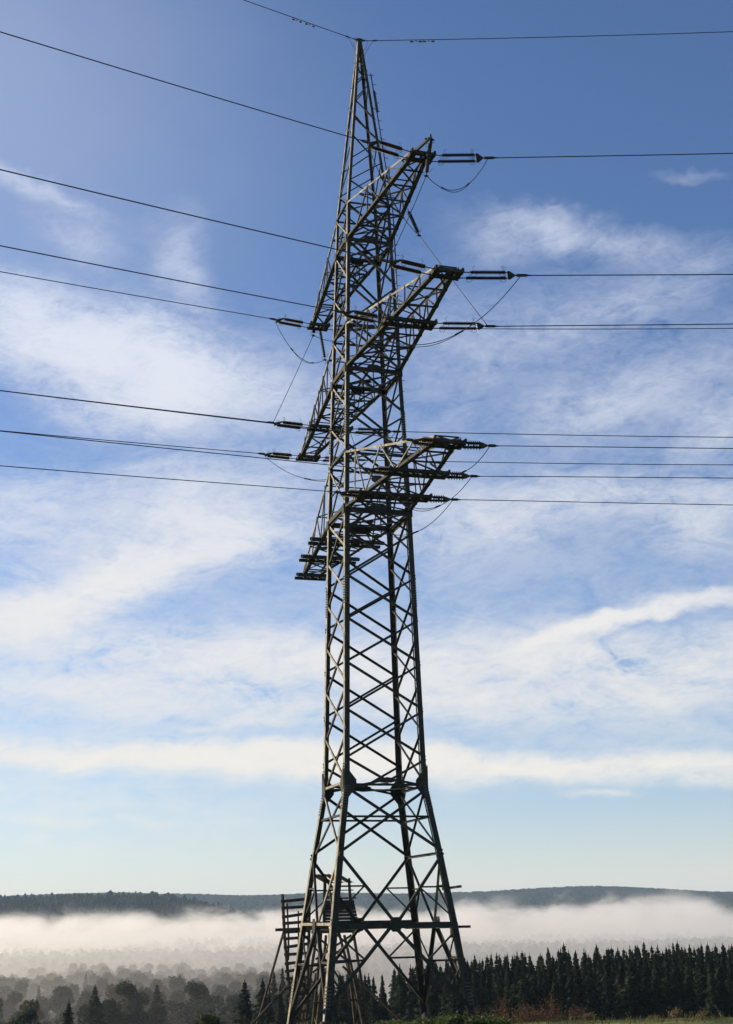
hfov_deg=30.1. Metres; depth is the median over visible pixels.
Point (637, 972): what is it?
conifer tree
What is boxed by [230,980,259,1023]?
conifer tree
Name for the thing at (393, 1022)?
bramble bush
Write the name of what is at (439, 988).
conifer tree
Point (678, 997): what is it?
conifer tree
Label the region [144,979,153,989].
leafy tree
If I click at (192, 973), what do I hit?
leafy tree
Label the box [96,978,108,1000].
leafy tree
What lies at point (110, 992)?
leafy tree
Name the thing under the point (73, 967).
leafy tree
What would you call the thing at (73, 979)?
leafy tree
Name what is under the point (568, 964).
conifer tree
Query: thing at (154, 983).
leafy tree
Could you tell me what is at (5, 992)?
leafy tree
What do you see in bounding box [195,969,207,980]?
leafy tree
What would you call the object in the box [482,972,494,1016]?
conifer tree
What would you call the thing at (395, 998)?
conifer tree
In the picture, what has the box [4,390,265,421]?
conductor cable
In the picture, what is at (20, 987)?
leafy tree
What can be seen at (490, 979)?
conifer tree
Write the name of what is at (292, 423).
tension insulator
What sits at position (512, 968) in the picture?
conifer tree
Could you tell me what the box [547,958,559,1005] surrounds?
conifer tree
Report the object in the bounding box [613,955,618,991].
conifer tree
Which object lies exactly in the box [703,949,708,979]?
conifer tree
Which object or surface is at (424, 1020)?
bramble bush
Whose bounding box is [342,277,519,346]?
jumper cable
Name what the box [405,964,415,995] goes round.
conifer tree
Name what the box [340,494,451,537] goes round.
jumper cable
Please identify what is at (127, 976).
leafy tree
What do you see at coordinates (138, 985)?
leafy tree
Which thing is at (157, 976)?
leafy tree
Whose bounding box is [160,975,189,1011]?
leafy tree
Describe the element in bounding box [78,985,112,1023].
conifer tree
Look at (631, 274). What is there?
conductor cable
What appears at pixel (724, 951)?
conifer tree
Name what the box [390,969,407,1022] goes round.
conifer tree
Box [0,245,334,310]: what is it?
conductor cable
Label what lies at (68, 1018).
conifer tree
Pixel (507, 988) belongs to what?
conifer tree
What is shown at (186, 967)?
leafy tree
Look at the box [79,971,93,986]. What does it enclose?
leafy tree
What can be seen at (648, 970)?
conifer tree
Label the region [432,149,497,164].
tension insulator
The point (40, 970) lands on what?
leafy tree
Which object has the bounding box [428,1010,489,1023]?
bramble bush
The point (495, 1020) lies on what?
bramble bush
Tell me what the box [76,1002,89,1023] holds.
leafy tree
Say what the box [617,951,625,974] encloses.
conifer tree
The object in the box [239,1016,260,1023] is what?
round bush
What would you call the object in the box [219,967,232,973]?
leafy tree
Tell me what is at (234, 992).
leafy tree
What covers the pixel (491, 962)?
conifer tree
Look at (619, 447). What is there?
conductor cable
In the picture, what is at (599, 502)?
conductor cable
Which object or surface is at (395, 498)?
jumper cable
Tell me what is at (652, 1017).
shrub
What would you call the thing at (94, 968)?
leafy tree
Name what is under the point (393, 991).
conifer tree
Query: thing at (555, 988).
conifer tree
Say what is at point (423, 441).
tension insulator
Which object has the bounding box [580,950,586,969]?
conifer tree
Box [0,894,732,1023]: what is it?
ground
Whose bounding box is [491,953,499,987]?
conifer tree
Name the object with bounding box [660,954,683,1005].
conifer tree
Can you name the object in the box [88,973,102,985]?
leafy tree
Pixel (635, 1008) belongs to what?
conifer tree
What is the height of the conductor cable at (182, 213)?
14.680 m
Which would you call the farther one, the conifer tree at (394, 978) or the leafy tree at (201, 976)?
the leafy tree at (201, 976)
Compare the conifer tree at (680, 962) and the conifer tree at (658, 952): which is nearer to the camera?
the conifer tree at (680, 962)
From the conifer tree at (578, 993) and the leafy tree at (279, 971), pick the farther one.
the leafy tree at (279, 971)
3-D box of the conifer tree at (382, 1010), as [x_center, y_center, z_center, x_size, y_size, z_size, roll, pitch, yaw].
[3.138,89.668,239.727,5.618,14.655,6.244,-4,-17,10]
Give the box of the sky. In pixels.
[0,0,732,895]
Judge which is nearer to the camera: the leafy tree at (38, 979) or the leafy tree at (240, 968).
the leafy tree at (38, 979)
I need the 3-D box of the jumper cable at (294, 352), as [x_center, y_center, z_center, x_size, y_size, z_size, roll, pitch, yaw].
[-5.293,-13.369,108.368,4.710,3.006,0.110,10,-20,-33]
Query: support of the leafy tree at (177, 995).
on the ground at (587, 920)
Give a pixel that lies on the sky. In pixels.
(162, 649)
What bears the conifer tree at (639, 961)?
on the ground at (587, 920)
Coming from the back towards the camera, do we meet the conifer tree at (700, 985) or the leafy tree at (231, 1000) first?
the leafy tree at (231, 1000)
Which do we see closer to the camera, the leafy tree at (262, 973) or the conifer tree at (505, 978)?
the conifer tree at (505, 978)
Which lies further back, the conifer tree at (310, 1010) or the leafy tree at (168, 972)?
the leafy tree at (168, 972)
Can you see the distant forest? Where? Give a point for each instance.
(19, 959)
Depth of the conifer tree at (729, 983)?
218.02 m
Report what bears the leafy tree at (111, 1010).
on the ground at (587, 920)
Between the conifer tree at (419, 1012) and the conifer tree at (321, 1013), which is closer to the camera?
the conifer tree at (419, 1012)
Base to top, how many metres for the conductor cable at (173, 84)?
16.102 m
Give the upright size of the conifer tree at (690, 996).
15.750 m
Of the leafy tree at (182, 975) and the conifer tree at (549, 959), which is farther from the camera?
the leafy tree at (182, 975)
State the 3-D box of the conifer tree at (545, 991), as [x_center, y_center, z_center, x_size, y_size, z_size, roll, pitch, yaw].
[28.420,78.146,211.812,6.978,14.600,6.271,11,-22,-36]
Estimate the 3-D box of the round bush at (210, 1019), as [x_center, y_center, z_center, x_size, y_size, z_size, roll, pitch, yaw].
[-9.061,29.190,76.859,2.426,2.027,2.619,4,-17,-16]
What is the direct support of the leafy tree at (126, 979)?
on the ground at (587, 920)
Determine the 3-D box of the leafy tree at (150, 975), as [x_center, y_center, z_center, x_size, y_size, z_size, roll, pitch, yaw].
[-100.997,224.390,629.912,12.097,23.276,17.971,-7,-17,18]
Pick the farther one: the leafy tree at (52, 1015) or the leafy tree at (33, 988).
the leafy tree at (33, 988)
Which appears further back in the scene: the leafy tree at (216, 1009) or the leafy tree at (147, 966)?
the leafy tree at (147, 966)
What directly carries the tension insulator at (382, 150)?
attached to the lattice pylon
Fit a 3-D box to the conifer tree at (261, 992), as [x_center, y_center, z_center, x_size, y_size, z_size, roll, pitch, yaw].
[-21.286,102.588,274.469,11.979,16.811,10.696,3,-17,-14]
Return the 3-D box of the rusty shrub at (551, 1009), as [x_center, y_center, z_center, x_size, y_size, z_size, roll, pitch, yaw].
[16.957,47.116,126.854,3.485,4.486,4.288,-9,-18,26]
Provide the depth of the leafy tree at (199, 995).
330.19 m
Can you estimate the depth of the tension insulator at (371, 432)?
104.16 m
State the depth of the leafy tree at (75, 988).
440.14 m
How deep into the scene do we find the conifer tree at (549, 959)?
234.43 m
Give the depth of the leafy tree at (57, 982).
532.01 m
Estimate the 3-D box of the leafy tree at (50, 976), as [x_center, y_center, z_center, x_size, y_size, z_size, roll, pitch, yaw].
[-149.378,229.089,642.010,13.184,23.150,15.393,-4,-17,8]
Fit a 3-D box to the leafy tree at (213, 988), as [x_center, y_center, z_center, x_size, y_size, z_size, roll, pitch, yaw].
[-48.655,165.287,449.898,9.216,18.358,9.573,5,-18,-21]
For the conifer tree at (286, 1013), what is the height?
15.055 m
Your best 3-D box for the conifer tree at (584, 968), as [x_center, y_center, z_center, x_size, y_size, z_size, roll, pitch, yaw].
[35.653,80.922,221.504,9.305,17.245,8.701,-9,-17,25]
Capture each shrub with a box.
[464,1002,486,1016]
[484,994,520,1022]
[511,1002,544,1022]
[534,993,566,1021]
[563,1006,586,1020]
[578,1012,600,1020]
[645,1014,662,1018]
[666,1007,685,1018]
[695,1008,711,1017]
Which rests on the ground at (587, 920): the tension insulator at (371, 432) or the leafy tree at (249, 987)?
the leafy tree at (249, 987)
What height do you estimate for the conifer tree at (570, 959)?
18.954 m
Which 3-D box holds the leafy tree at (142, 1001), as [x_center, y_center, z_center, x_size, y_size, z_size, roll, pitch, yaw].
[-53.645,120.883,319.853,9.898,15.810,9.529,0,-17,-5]
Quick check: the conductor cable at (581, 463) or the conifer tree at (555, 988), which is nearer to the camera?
the conductor cable at (581, 463)
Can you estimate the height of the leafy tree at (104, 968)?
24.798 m
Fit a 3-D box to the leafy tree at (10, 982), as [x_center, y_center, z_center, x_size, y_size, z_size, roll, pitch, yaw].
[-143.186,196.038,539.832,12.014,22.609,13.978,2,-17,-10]
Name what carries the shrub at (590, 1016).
on the ground at (587, 920)
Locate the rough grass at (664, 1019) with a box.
[238,1011,732,1023]
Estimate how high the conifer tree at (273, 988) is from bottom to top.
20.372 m
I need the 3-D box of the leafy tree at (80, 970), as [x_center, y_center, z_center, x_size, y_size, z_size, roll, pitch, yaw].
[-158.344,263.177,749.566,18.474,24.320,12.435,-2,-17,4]
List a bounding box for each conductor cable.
[0,31,359,139]
[0,169,379,259]
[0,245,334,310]
[0,271,268,318]
[0,390,404,439]
[0,430,256,453]
[0,431,361,468]
[0,465,333,491]
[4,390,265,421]
[373,460,732,464]
[400,328,732,328]
[407,431,732,437]
[461,499,726,504]
[480,476,732,478]
[498,153,732,157]
[499,324,732,326]
[499,445,732,448]
[531,274,732,275]
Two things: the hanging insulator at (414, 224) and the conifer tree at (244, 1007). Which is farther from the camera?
the conifer tree at (244, 1007)
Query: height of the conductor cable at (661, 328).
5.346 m
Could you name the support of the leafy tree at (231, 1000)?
on the ground at (587, 920)
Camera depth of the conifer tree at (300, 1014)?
267.29 m
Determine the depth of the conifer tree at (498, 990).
215.69 m
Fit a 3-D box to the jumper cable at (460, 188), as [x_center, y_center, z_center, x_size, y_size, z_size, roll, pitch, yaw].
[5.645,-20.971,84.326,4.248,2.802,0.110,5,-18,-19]
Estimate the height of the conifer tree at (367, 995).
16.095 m
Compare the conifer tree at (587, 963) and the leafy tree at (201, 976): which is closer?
the conifer tree at (587, 963)
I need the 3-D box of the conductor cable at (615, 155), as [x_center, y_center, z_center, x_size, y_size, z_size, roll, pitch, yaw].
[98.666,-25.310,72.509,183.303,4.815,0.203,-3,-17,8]
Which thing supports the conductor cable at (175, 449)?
attached to the tension insulator at (380, 470)
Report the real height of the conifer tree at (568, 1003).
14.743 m
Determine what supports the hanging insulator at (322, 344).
hanging from the lattice pylon
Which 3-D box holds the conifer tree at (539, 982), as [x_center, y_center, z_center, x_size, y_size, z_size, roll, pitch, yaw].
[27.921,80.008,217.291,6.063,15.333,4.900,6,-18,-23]
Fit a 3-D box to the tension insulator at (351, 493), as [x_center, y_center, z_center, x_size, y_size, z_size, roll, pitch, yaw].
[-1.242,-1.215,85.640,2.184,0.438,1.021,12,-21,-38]
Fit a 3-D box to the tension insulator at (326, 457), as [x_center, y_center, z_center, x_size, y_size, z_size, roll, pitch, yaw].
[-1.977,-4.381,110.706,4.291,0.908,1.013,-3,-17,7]
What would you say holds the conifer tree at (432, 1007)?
on the ground at (587, 920)
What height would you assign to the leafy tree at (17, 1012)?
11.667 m
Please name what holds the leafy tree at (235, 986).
on the ground at (587, 920)
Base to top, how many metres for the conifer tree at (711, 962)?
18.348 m
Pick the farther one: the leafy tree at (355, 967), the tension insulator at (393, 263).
the leafy tree at (355, 967)
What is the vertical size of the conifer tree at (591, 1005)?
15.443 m
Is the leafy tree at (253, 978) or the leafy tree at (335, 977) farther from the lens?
the leafy tree at (335, 977)
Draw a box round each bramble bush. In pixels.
[367,1018,410,1023]
[403,1016,437,1023]
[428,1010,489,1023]
[479,1014,512,1023]
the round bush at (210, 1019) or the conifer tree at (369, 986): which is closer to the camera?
the round bush at (210, 1019)
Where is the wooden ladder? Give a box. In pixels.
[275,894,328,1023]
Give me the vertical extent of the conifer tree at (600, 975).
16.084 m
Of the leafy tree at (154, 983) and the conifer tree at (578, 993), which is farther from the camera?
the leafy tree at (154, 983)
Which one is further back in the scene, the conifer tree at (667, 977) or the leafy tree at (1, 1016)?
the leafy tree at (1, 1016)
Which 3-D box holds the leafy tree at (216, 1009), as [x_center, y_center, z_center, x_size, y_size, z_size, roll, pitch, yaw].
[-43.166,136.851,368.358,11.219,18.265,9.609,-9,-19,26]
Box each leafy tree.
[0,977,6,989]
[0,986,11,1001]
[0,997,10,1020]
[0,998,5,1023]
[2,990,23,1021]
[5,976,15,986]
[6,999,48,1023]
[7,1008,39,1023]
[8,980,28,1013]
[9,1010,21,1022]
[12,977,32,1001]
[27,983,38,1001]
[29,967,46,978]
[34,975,44,991]
[36,996,52,1022]
[36,1010,50,1023]
[39,979,52,989]
[40,975,66,1014]
[44,973,56,980]
[45,985,77,1023]
[47,987,72,1017]
[54,1011,71,1023]
[61,963,77,978]
[64,974,78,984]
[69,984,79,1020]
[71,990,92,1023]
[74,971,85,989]
[75,967,84,972]
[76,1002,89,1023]
[79,963,86,971]
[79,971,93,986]
[81,984,102,1002]
[85,997,123,1023]
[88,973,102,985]
[90,965,100,971]
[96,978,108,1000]
[98,962,107,970]
[99,966,114,974]
[101,978,131,1000]
[101,984,120,1003]
[102,972,113,981]
[104,983,123,1010]
[108,977,118,984]
[110,981,147,1023]
[116,966,124,973]
[117,968,131,979]
[124,970,141,978]
[128,992,156,1023]
[129,965,137,970]
[132,972,148,985]
[134,981,143,992]
[138,986,154,1014]
[143,963,153,971]
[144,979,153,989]
[144,1002,168,1023]
[145,971,154,979]
[149,978,168,991]
[154,964,175,976]
[154,974,164,979]
[155,970,167,977]
[159,992,168,1011]
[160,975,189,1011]
[161,975,171,986]
[163,1000,183,1023]
[165,969,173,976]
[167,990,192,1023]
[169,963,179,976]
[174,980,224,1023]
[175,962,196,977]
[175,966,185,977]
[175,973,188,982]
[183,970,196,979]
[186,978,200,984]
[187,987,224,1017]
[192,1004,215,1023]
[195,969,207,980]
[197,973,209,981]
[201,978,212,993]
[209,977,223,991]
[210,969,220,975]
[210,971,224,988]
[210,984,228,1003]
[211,983,227,998]
[215,994,239,1023]
[217,989,241,1020]
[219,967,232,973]
[220,973,234,986]
[222,973,254,996]
[226,979,241,998]
[231,970,241,990]
[234,963,247,973]
[240,984,252,993]
[245,970,257,975]
[246,966,256,972]
[246,973,258,990]
[249,974,270,1000]
[251,989,258,1013]
[253,972,271,991]
[260,962,274,972]
[272,973,281,982]
[274,969,285,977]
[283,990,311,1012]
[312,973,319,997]
[334,970,340,989]
[353,962,370,979]
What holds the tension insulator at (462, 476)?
attached to the lattice pylon
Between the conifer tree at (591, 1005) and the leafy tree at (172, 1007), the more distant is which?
the leafy tree at (172, 1007)
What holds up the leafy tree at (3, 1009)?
on the ground at (587, 920)
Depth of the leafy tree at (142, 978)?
531.26 m
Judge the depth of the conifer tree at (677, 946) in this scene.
275.17 m
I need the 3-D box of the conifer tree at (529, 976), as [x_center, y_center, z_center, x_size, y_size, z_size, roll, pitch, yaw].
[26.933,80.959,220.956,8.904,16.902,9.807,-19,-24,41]
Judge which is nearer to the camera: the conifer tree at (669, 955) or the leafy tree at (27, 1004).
the conifer tree at (669, 955)
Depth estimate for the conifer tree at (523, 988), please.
210.87 m
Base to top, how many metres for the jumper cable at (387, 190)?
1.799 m
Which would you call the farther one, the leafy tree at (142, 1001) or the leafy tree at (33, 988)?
the leafy tree at (33, 988)
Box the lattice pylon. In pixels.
[287,38,478,1023]
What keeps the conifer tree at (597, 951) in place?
on the ground at (587, 920)
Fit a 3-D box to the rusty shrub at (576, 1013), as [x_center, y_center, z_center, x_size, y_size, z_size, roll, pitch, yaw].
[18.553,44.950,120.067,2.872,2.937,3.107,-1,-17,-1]
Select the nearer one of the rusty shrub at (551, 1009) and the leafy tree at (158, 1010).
the rusty shrub at (551, 1009)
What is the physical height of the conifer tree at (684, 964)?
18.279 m
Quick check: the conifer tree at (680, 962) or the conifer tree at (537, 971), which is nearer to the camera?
the conifer tree at (680, 962)
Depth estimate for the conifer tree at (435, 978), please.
238.63 m
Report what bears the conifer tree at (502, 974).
on the ground at (587, 920)
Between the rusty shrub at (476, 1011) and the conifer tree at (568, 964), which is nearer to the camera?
the rusty shrub at (476, 1011)
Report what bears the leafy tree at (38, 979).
on the ground at (587, 920)
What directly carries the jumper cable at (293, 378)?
hanging from the insulator
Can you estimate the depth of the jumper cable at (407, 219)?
80.11 m
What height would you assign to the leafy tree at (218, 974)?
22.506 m
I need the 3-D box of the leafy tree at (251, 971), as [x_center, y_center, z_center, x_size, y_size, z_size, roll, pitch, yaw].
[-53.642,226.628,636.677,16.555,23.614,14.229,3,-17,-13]
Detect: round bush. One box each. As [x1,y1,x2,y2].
[189,1010,228,1023]
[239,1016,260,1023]
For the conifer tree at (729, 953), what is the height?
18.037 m
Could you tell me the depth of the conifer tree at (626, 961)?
239.06 m
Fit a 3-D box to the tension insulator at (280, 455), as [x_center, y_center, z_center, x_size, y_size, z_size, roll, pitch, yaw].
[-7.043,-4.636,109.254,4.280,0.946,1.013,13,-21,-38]
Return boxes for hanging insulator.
[317,328,327,360]
[406,209,420,236]
[423,141,433,176]
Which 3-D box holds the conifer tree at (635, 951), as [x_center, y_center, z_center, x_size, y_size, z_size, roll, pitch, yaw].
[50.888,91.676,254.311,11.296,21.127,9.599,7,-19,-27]
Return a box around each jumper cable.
[263,433,394,481]
[273,336,312,421]
[274,320,323,363]
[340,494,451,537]
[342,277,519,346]
[367,143,418,234]
[369,471,471,510]
[389,177,425,259]
[412,442,488,475]
[420,236,486,324]
[428,159,487,192]
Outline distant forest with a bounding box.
[0,885,732,989]
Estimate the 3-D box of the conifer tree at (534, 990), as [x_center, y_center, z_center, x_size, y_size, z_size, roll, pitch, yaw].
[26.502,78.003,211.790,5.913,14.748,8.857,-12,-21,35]
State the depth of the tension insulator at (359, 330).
109.81 m
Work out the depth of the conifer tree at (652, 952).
275.77 m
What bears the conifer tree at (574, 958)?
on the ground at (587, 920)
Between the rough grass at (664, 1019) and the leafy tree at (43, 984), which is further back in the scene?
the leafy tree at (43, 984)
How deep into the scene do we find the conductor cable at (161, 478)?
76.53 m
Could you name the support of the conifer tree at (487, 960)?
on the ground at (587, 920)
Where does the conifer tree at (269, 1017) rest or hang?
on the ground at (587, 920)
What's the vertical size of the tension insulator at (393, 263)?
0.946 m
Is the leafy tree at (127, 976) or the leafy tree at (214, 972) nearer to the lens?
the leafy tree at (127, 976)
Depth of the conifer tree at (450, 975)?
220.69 m
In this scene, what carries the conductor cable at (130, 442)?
attached to the tension insulator at (280, 455)
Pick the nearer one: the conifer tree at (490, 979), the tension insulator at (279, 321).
the tension insulator at (279, 321)
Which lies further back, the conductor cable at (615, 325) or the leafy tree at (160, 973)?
the leafy tree at (160, 973)
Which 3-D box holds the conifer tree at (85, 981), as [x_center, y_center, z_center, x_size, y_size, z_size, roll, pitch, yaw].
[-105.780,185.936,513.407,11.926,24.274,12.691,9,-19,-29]
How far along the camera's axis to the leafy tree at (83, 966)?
882.07 m
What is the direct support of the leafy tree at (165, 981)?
on the ground at (587, 920)
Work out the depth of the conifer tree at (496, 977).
220.49 m
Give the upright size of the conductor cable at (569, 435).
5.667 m
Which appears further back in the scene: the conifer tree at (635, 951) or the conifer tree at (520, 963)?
the conifer tree at (635, 951)
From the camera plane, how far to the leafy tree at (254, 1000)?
389.55 m
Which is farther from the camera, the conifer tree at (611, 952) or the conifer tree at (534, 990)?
the conifer tree at (611, 952)
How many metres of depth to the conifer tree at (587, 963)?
230.25 m
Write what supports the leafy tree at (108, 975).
on the ground at (587, 920)
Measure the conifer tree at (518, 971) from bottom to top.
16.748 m
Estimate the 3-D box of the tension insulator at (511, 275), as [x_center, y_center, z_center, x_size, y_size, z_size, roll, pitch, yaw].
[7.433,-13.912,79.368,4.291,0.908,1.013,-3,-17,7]
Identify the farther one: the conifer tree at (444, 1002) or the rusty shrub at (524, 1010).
the conifer tree at (444, 1002)
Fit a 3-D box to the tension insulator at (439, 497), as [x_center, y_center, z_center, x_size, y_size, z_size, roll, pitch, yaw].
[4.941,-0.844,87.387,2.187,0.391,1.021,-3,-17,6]
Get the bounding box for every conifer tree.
[36,986,41,999]
[61,1002,74,1023]
[76,973,88,1020]
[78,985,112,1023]
[149,985,169,1023]
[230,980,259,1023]
[252,978,275,1023]
[261,986,275,1023]
[267,972,277,1018]
[271,983,287,1023]
[278,966,287,1016]
[284,989,298,1023]
[296,974,310,1015]
[296,989,309,1023]
[308,970,312,1004]
[308,979,322,1023]
[310,993,323,1023]
[331,985,342,1023]
[336,973,351,1023]
[341,981,370,1023]
[344,972,350,1007]
[360,975,369,1023]
[365,976,378,1023]
[367,973,371,1000]
[373,978,390,1023]
[378,975,389,1014]
[386,981,395,1015]
[388,968,396,1002]
[389,972,400,1018]
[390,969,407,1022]
[399,968,419,1023]
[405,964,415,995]
[414,969,429,1019]
[420,971,438,1019]
[432,962,439,993]
[432,969,444,1021]
[435,971,451,1017]
[438,968,451,1016]
[446,976,465,1016]
[463,965,487,1016]
[469,955,480,981]
[479,957,486,998]
[481,966,493,1012]
[482,957,493,981]
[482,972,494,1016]
[489,955,493,976]
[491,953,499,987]
[491,967,504,1017]
[491,972,507,1016]
[500,963,505,990]
[503,956,518,994]
[503,961,512,997]
[503,961,512,1011]
[504,969,521,1021]
[509,961,536,1022]
[515,962,521,980]
[518,960,524,980]
[523,954,528,972]
[526,956,537,992]
[528,967,544,1020]
[535,954,545,975]
[536,966,542,1011]
[538,968,555,1020]
[540,956,546,981]
[546,951,551,979]
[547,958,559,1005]
[550,954,567,1013]
[551,966,563,1015]
[557,965,580,1020]
[562,942,571,968]
[565,952,572,975]
[565,959,573,985]
[571,950,581,979]
[573,960,585,1009]
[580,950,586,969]
[580,955,588,1004]
[581,957,604,1019]
[586,955,594,992]
[592,945,600,963]
[592,950,597,986]
[594,958,615,1017]
[595,953,603,1000]
[598,957,620,1019]
[605,950,610,967]
[606,958,630,1019]
[610,945,613,963]
[610,962,618,1001]
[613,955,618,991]
[614,958,651,1019]
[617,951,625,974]
[622,948,625,967]
[624,951,629,976]
[629,955,641,984]
[631,951,639,1000]
[633,945,637,963]
[636,951,651,981]
[638,957,661,1018]
[639,951,656,1004]
[642,942,649,967]
[646,952,653,977]
[650,945,653,964]
[650,953,661,995]
[650,963,669,1018]
[656,944,659,963]
[657,951,673,1012]
[658,953,662,971]
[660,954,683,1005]
[660,954,694,1018]
[668,949,671,964]
[669,951,683,992]
[675,941,679,955]
[678,952,684,980]
[680,946,685,961]
[681,948,689,983]
[682,954,701,1017]
[687,944,695,968]
[688,950,697,997]
[692,954,708,1010]
[693,948,696,960]
[698,948,707,991]
[700,945,705,968]
[702,957,729,1017]
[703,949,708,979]
[706,947,716,987]
[707,955,732,1017]
[711,948,715,972]
[713,944,719,961]
[720,942,726,976]
[720,949,726,988]
[724,957,732,1010]
[725,946,731,975]
[726,951,732,975]
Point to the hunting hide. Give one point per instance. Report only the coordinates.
(355, 998)
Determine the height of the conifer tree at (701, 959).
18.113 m
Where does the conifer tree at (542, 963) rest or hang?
on the ground at (587, 920)
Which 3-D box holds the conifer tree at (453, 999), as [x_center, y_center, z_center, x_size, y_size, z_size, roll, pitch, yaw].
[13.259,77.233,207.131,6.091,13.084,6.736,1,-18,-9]
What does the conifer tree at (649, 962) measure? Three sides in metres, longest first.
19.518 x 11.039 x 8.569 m
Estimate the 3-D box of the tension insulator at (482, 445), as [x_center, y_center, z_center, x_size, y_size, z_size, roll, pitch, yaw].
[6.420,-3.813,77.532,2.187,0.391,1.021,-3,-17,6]
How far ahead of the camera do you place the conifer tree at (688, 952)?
239.61 m
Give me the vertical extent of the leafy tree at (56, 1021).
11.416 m
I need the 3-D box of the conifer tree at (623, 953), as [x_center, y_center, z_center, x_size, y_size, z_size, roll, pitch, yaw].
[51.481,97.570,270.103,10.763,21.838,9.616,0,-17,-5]
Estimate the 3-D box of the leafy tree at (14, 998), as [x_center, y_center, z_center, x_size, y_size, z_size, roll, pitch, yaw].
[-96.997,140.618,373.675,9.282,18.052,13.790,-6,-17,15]
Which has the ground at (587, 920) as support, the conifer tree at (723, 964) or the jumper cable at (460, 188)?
the conifer tree at (723, 964)
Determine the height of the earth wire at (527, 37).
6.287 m
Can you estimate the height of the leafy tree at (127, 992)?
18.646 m
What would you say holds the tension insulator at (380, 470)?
attached to the lattice pylon
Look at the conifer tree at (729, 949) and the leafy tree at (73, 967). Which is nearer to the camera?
the conifer tree at (729, 949)
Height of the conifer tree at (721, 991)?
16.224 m
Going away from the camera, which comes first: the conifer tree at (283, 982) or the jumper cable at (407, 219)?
the jumper cable at (407, 219)
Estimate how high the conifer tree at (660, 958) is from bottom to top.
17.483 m
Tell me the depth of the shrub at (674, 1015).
96.56 m
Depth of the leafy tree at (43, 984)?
542.31 m
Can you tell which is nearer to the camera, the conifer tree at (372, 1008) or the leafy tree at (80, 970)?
the conifer tree at (372, 1008)
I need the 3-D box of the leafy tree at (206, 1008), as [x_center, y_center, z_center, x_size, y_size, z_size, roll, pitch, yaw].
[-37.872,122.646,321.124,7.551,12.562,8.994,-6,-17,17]
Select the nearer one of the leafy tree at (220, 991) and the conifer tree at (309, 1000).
the conifer tree at (309, 1000)
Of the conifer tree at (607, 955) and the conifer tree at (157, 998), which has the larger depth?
the conifer tree at (157, 998)
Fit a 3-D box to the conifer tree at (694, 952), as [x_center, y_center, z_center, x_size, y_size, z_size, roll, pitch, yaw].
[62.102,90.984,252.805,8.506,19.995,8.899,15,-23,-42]
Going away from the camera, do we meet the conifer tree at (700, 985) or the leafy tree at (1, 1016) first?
the conifer tree at (700, 985)
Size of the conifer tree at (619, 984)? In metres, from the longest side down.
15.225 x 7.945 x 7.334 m
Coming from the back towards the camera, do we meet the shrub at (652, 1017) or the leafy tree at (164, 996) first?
the leafy tree at (164, 996)
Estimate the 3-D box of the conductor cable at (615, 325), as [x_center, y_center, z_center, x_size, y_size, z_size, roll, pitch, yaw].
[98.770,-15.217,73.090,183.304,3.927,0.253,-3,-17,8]
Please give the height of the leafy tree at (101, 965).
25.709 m
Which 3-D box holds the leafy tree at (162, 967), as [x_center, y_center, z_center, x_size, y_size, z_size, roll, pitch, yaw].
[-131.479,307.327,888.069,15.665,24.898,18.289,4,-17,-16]
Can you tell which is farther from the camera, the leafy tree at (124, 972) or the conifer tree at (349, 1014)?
the leafy tree at (124, 972)
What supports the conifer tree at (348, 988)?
on the ground at (587, 920)
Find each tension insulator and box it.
[257,450,298,459]
[266,417,309,430]
[269,314,309,328]
[318,452,366,463]
[328,323,375,332]
[333,489,358,497]
[335,305,385,324]
[353,423,401,435]
[359,136,410,158]
[362,466,388,474]
[380,257,433,275]
[405,437,432,446]
[429,495,460,502]
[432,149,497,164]
[433,317,498,331]
[447,471,479,479]
[460,265,530,281]
[462,440,498,449]
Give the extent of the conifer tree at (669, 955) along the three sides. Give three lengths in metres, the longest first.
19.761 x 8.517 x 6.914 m
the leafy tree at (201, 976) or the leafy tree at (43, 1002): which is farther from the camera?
the leafy tree at (201, 976)
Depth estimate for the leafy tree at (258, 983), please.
430.90 m
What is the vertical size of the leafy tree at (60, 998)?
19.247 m
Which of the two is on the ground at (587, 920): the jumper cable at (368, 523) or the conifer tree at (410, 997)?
the conifer tree at (410, 997)
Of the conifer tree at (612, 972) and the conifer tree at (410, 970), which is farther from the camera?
the conifer tree at (410, 970)
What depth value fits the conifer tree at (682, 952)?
254.22 m
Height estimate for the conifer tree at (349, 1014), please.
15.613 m
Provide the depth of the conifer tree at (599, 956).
224.20 m
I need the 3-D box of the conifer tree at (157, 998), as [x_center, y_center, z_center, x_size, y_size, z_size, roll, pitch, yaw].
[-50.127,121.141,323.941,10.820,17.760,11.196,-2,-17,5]
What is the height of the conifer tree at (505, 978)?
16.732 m
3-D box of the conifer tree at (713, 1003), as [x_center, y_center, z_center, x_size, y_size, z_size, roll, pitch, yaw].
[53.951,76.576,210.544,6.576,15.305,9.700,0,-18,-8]
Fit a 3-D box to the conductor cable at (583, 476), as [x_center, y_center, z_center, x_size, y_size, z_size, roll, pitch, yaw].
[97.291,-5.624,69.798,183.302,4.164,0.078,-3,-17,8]
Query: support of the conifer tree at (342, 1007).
on the ground at (587, 920)
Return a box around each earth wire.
[244,0,357,55]
[362,31,732,55]
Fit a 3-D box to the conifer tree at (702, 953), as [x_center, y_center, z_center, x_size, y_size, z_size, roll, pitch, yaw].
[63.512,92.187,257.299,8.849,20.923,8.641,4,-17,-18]
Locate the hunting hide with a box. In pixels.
[252,874,400,1023]
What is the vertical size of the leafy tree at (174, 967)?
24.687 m
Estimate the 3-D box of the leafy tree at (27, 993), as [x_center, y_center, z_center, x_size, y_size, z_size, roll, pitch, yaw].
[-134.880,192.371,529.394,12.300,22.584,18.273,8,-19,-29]

